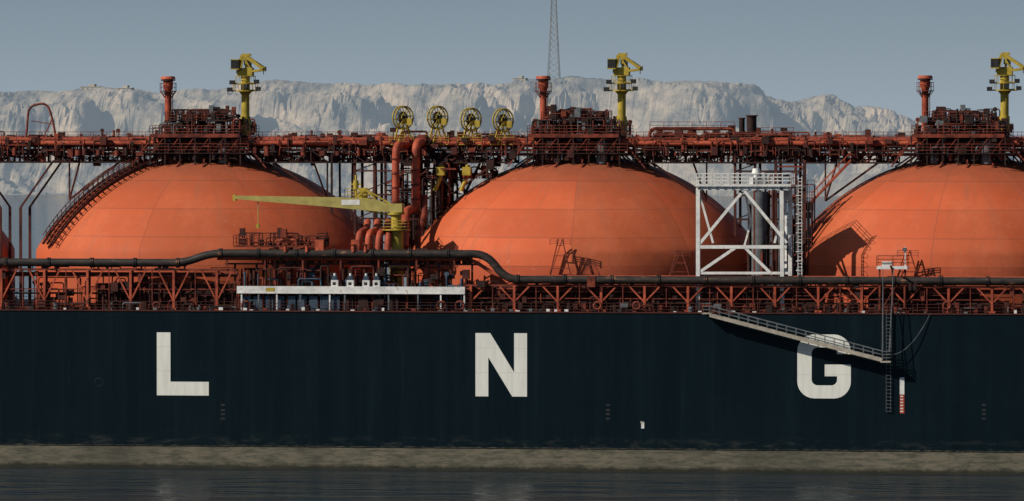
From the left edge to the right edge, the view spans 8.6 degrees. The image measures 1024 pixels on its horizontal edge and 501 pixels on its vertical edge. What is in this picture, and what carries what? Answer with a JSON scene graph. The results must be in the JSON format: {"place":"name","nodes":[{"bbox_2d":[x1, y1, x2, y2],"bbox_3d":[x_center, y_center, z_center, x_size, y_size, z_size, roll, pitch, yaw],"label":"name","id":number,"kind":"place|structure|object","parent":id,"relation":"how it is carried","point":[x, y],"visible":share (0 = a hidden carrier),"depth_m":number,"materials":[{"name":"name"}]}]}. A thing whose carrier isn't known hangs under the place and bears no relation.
{"place":"outdoors","nodes":[
{"label":"outdoors","id":0,"kind":"place"},
{"bbox_2d":[0,75,1021,195],"bbox_3d":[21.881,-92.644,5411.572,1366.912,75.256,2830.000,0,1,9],"label":"rocky coastal hills","id":1,"kind":"structure","parent":0,"point":[281,107],"depth_m":4104.43,"materials":[{"name":"stone"}]},
{"bbox_2d":[80,84,102,89],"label":"hilltop building","id":2,"kind":"structure","parent":1,"relation":"on","point":[91,86],"depth_m":4199.90,"materials":[{"name":"grey paint"}]},
{"bbox_2d":[117,85,133,89],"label":"hilltop building","id":3,"kind":"structure","parent":1,"relation":"on","point":[125,87],"depth_m":4196.85,"materials":[{"name":"grey paint"}]},
{"bbox_2d":[512,76,527,81],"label":"hilltop building","id":4,"kind":"structure","parent":1,"relation":"on","point":[521,78],"depth_m":4157.40,"materials":[{"name":"grey paint"}]},
{"bbox_2d":[547,0,560,78],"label":"radio mast","id":5,"kind":"object","parent":1,"relation":"on","point":[557,51],"visible":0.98,"depth_m":4160.41,"materials":[{"name":"metal"}]},
{"bbox_2d":[0,195,1023,500],"bbox_3d":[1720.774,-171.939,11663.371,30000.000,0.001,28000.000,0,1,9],"label":"water","id":6,"kind":"structure","parent":0,"point":[32,483],"depth_m":770.87,"materials":[{"name":"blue liquid"}]},
{"bbox_2d":[0,283,1023,474],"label":"lng carrier ship","id":7,"kind":"object","parent":6,"relation":"on","point":[629,391],"visible":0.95,"depth_m":800.50,"materials":[{"name":"blue paint"}]},
{"bbox_2d":[2,231,17,303],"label":"spherical tank dome","id":8,"kind":"structure","parent":7,"relation":"on","point":[5,245],"depth_m":834.36,"materials":[{"name":"red paint"}]},
{"bbox_2d":[33,147,377,309],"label":"spherical tank dome","id":9,"kind":"structure","parent":7,"relation":"on","point":[144,209],"depth_m":817.09,"materials":[{"name":"red paint"}]},
{"bbox_2d":[131,105,266,167],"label":"tank dome platform","id":10,"kind":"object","parent":9,"relation":"on","point":[177,145],"visible":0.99,"depth_m":824.24,"materials":[{"name":"red metal"}]},
{"bbox_2d":[227,54,266,133],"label":"tank top crane","id":11,"kind":"object","parent":10,"relation":"on","point":[246,73],"visible":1,"depth_m":828.04,"materials":[{"name":"yellow metal"}]},
{"bbox_2d":[233,175,410,286],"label":"cargo hose crane","id":12,"kind":"object","parent":7,"relation":"on","point":[361,200],"visible":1,"depth_m":808.15,"materials":[{"name":"yellow paint"}]},
{"bbox_2d":[225,228,477,310],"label":"cargo manifold station","id":13,"kind":"object","parent":7,"relation":"on","point":[349,292],"visible":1,"depth_m":804.74,"materials":[{"name":"red paint"}]},
{"bbox_2d":[330,138,497,274],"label":"cargo crossover piping","id":14,"kind":"object","parent":7,"relation":"on","point":[440,175],"visible":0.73,"depth_m":819.49,"materials":[{"name":"red paint"}]},
{"bbox_2d":[0,290,1016,313],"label":"deck edge railing","id":15,"kind":"object","parent":7,"relation":"on","point":[493,308],"visible":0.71,"depth_m":800.75,"materials":[{"name":"red metal"}]},
{"bbox_2d":[0,128,1023,305],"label":"elevated pipe catwalk","id":16,"kind":"object","parent":7,"relation":"on","point":[809,148],"visible":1,"depth_m":820.39,"materials":[{"name":"red paint"}]},
{"bbox_2d":[25,103,55,136],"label":"davit frame","id":17,"kind":"object","parent":16,"relation":"on","point":[50,112],"visible":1,"depth_m":829.10,"materials":[{"name":"red paint"}]},
{"bbox_2d":[160,76,176,133],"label":"vent mast","id":18,"kind":"object","parent":16,"relation":"on","point":[168,87],"visible":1,"depth_m":829.13,"materials":[{"name":"red metal"}]},
{"bbox_2d":[389,106,413,144],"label":"hose reel","id":19,"kind":"object","parent":16,"relation":"on","point":[402,119],"visible":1,"depth_m":821.25,"materials":[{"name":"yellow paint"}]},
{"bbox_2d":[424,106,448,144],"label":"hose reel","id":20,"kind":"object","parent":16,"relation":"on","point":[438,117],"visible":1,"depth_m":820.55,"materials":[{"name":"yellow paint"}]},
{"bbox_2d":[457,108,481,144],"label":"hose reel","id":21,"kind":"object","parent":16,"relation":"on","point":[470,120],"visible":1,"depth_m":819.95,"materials":[{"name":"yellow paint"}]},
{"bbox_2d":[489,108,513,144],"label":"hose reel","id":22,"kind":"object","parent":16,"relation":"on","point":[502,121],"visible":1,"depth_m":819.30,"materials":[{"name":"yellow paint"}]},
{"bbox_2d":[535,76,551,127],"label":"vent mast","id":23,"kind":"object","parent":16,"relation":"on","point":[543,84],"visible":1,"depth_m":821.90,"materials":[{"name":"red metal"}]},
{"bbox_2d":[648,115,796,148],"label":"vapour header equipment","id":24,"kind":"object","parent":16,"relation":"on","point":[753,129],"visible":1,"depth_m":816.91,"materials":[{"name":"metal"}]},
{"bbox_2d":[916,75,933,133],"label":"vent mast","id":25,"kind":"object","parent":16,"relation":"on","point":[925,86],"visible":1,"depth_m":814.64,"materials":[{"name":"red metal"}]},
{"bbox_2d":[0,266,1023,313],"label":"deck pipe rack","id":26,"kind":"object","parent":7,"relation":"on","point":[45,299],"visible":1,"depth_m":800.39,"materials":[{"name":"red metal"}]},
{"bbox_2d":[0,240,1023,285],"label":"deck pipeline","id":27,"kind":"object","parent":26,"relation":"on","point":[354,253],"visible":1,"depth_m":801.74,"materials":[{"name":"dark grey paint"},{"name":"dark steel"}]},
{"bbox_2d":[549,239,570,274],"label":"trestle ladder","id":28,"kind":"object","parent":27,"relation":"attached to","point":[562,242],"visible":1,"depth_m":801.33,"materials":[{"name":"metal"}]},
{"bbox_2d":[580,261,601,274],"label":"trestle ladder","id":29,"kind":"object","parent":27,"relation":"attached to","point":[593,263],"visible":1,"depth_m":800.80,"materials":[{"name":"red metal"}]},
{"bbox_2d":[668,250,689,275],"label":"trestle ladder","id":30,"kind":"object","parent":27,"relation":"attached to","point":[681,251],"visible":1,"depth_m":799.15,"materials":[{"name":"red metal"}]},
{"bbox_2d":[897,250,917,275],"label":"trestle ladder","id":31,"kind":"object","parent":27,"relation":"attached to","point":[899,271],"visible":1,"depth_m":794.92,"materials":[{"name":"metal"}]},
{"bbox_2d":[695,168,802,309],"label":"white lattice tower","id":32,"kind":"structure","parent":26,"relation":"on","point":[756,182],"depth_m":797.74,"materials":[{"name":"metal"}]},
{"bbox_2d":[411,147,747,305],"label":"spherical tank dome","id":33,"kind":"structure","parent":7,"relation":"on","point":[628,216],"depth_m":808.81,"materials":[{"name":"red paint"}]},
{"bbox_2d":[508,104,644,168],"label":"tank dome platform","id":34,"kind":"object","parent":33,"relation":"on","point":[585,119],"visible":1,"depth_m":817.06,"materials":[{"name":"red metal"}]},
{"bbox_2d":[604,53,642,134],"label":"tank top crane","id":35,"kind":"object","parent":34,"relation":"on","point":[622,72],"visible":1,"depth_m":820.78,"materials":[{"name":"yellow metal"}]},
{"bbox_2d":[747,160,814,284],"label":"cargo machinery frame","id":36,"kind":"object","parent":7,"relation":"on","point":[761,232],"visible":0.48,"depth_m":809.51,"materials":[{"name":"red paint"}]},
{"bbox_2d":[702,269,930,362],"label":"accommodation ladder","id":37,"kind":"object","parent":7,"relation":"on","point":[796,337],"visible":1,"depth_m":793.10,"materials":[{"name":"beige metal"}]},
{"bbox_2d":[787,152,851,226],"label":"access stair","id":38,"kind":"object","parent":7,"relation":"on","point":[832,179],"visible":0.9,"depth_m":812.23,"materials":[{"name":"red metal"}]},
{"bbox_2d":[886,314,891,411],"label":"pilot ladder","id":39,"kind":"object","parent":7,"relation":"attached to","point":[890,393],"visible":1,"depth_m":793.20,"materials":[{"name":"grey paint"}]},
{"bbox_2d":[876,247,908,312],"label":"ladder davit platform","id":40,"kind":"structure","parent":7,"relation":"on","point":[888,265],"depth_m":793.77,"materials":[{"name":"white paint"}]},
{"bbox_2d":[802,148,1023,312],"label":"spherical tank dome","id":41,"kind":"structure","parent":7,"relation":"on","point":[948,218],"depth_m":801.33,"materials":[{"name":"red paint"}]},
{"bbox_2d":[891,105,1023,166],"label":"tank dome platform","id":42,"kind":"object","parent":41,"relation":"on","point":[961,123],"visible":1,"depth_m":809.70,"materials":[{"name":"red metal"}]},
{"bbox_2d":[987,52,1023,134],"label":"tank top crane","id":43,"kind":"object","parent":42,"relation":"on","point":[1004,74],"visible":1,"depth_m":813.50,"materials":[{"name":"yellow metal"}]},
{"bbox_2d":[0,0,1023,135],"label":"sky","id":44,"kind":"structure","parent":0,"point":[874,53],"materials":[{"name":"blue"}]}
]}

